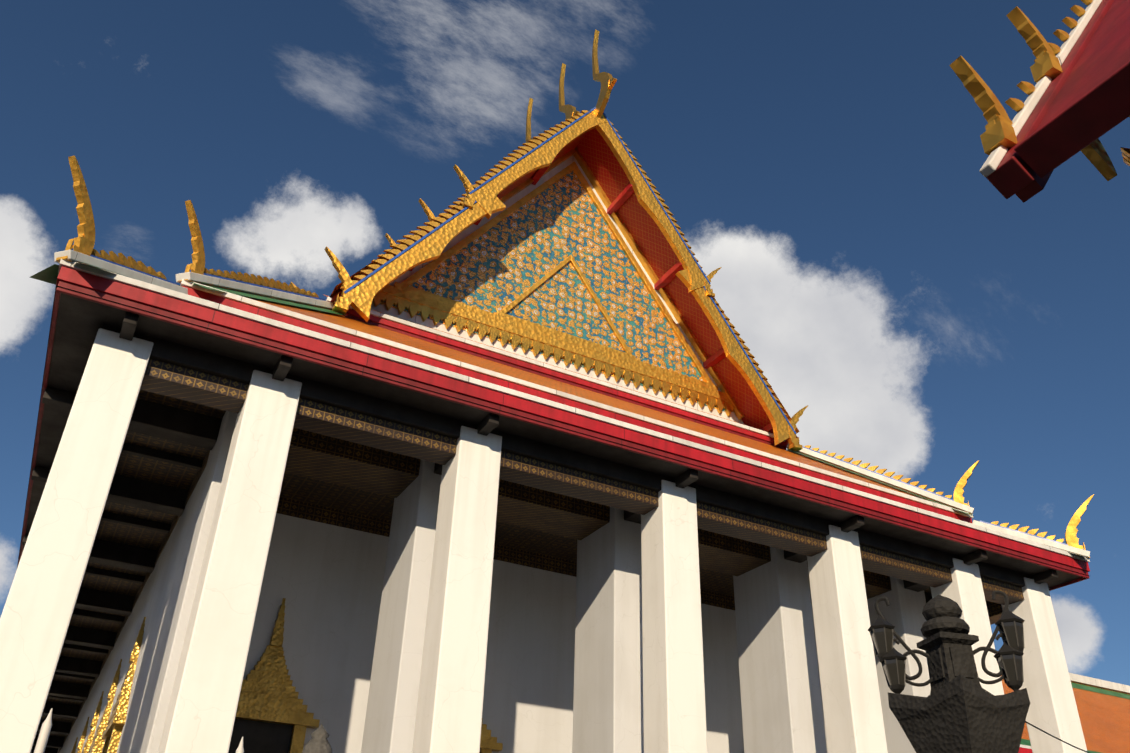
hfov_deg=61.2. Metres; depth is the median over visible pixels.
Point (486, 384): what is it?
white eave edge
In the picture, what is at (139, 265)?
hip crest teeth
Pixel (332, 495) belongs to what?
porch ceiling
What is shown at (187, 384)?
column frieze boards
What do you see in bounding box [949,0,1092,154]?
pavilion finials
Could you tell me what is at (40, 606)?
colonnade columns
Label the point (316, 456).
ceiling
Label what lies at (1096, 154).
pavilion gilded ornaments
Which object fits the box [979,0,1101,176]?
roof edge trim
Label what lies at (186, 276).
white roof hips
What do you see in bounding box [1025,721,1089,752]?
overhead wire
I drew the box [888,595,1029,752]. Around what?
stone lantern pillar
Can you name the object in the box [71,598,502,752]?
window crown frames
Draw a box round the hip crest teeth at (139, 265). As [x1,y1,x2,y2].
[91,249,1063,542]
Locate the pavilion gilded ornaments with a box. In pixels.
[1081,139,1129,180]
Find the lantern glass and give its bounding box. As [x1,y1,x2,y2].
[871,621,1022,685]
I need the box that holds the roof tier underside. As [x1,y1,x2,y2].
[330,128,796,444]
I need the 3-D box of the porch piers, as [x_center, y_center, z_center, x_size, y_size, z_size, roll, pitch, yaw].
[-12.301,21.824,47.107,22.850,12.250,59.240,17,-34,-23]
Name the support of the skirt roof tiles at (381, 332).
on the eave fascia at (472, 405)
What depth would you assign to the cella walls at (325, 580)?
28.34 m
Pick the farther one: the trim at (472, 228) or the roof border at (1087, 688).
the roof border at (1087, 688)
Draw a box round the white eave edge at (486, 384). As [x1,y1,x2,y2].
[58,258,1089,561]
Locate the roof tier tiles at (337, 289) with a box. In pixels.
[330,204,799,432]
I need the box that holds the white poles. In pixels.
[34,708,243,752]
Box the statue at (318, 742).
[302,724,331,752]
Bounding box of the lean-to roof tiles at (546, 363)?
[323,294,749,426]
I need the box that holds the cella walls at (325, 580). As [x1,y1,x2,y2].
[59,467,827,752]
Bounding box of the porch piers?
[57,411,930,752]
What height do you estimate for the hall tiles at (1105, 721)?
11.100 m
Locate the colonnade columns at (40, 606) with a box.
[0,328,1086,752]
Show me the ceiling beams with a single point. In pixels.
(174, 424)
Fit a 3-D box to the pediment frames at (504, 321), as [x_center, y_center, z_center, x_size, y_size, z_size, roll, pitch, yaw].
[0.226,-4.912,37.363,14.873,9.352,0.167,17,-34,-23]
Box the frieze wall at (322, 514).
[58,450,734,752]
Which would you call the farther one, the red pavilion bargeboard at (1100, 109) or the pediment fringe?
the pediment fringe
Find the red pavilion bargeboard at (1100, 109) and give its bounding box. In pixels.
[986,0,1129,198]
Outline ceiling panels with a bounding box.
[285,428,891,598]
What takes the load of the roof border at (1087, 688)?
on the roof ridge at (1095, 682)
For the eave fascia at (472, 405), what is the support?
on the ceiling beams
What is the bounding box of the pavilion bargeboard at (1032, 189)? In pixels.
[1016,116,1129,202]
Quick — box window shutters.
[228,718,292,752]
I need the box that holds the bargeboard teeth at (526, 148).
[340,110,788,420]
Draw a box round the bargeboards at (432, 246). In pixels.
[290,109,807,451]
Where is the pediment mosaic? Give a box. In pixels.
[379,170,724,410]
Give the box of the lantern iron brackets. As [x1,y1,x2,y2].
[868,590,1024,693]
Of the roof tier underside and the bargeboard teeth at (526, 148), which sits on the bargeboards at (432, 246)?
the bargeboard teeth at (526, 148)
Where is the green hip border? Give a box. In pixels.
[30,261,1087,557]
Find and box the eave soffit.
[17,285,1088,587]
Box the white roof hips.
[54,250,1089,557]
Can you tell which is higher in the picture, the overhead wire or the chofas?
the chofas
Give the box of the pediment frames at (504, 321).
[381,162,730,401]
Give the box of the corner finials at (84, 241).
[56,155,1093,558]
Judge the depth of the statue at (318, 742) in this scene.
7.05 m
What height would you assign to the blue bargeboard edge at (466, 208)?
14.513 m
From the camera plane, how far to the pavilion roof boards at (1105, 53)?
6.23 m
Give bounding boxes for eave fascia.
[18,281,1088,590]
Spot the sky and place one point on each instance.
(929, 323)
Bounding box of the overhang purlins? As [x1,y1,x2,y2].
[409,155,772,433]
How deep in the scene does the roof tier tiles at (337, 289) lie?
32.46 m
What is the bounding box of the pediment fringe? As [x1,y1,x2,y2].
[373,291,733,415]
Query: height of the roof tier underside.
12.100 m
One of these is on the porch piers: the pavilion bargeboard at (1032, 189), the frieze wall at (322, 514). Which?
the frieze wall at (322, 514)
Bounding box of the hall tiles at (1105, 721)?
[1002,679,1129,752]
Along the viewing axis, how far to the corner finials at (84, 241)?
23.24 m
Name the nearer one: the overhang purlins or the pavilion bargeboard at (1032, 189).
the pavilion bargeboard at (1032, 189)
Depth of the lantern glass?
6.59 m
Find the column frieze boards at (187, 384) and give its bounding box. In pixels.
[140,359,1023,624]
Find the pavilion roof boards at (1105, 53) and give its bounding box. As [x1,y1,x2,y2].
[1036,0,1129,129]
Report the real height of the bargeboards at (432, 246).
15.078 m
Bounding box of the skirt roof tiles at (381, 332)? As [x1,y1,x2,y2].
[239,295,934,502]
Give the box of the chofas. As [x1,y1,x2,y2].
[526,29,616,142]
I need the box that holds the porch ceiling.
[36,389,930,747]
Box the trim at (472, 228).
[371,155,743,423]
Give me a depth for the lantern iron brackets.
6.61 m
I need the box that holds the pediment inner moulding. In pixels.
[463,147,744,419]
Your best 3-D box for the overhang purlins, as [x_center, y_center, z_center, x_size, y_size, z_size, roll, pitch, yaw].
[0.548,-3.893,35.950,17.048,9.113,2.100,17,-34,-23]
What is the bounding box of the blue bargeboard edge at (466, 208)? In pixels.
[341,107,795,433]
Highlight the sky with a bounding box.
[0,0,1129,685]
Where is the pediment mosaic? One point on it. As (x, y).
(500, 266)
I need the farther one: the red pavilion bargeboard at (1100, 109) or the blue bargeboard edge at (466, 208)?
the blue bargeboard edge at (466, 208)
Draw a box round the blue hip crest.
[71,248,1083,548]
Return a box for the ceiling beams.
[22,312,1057,752]

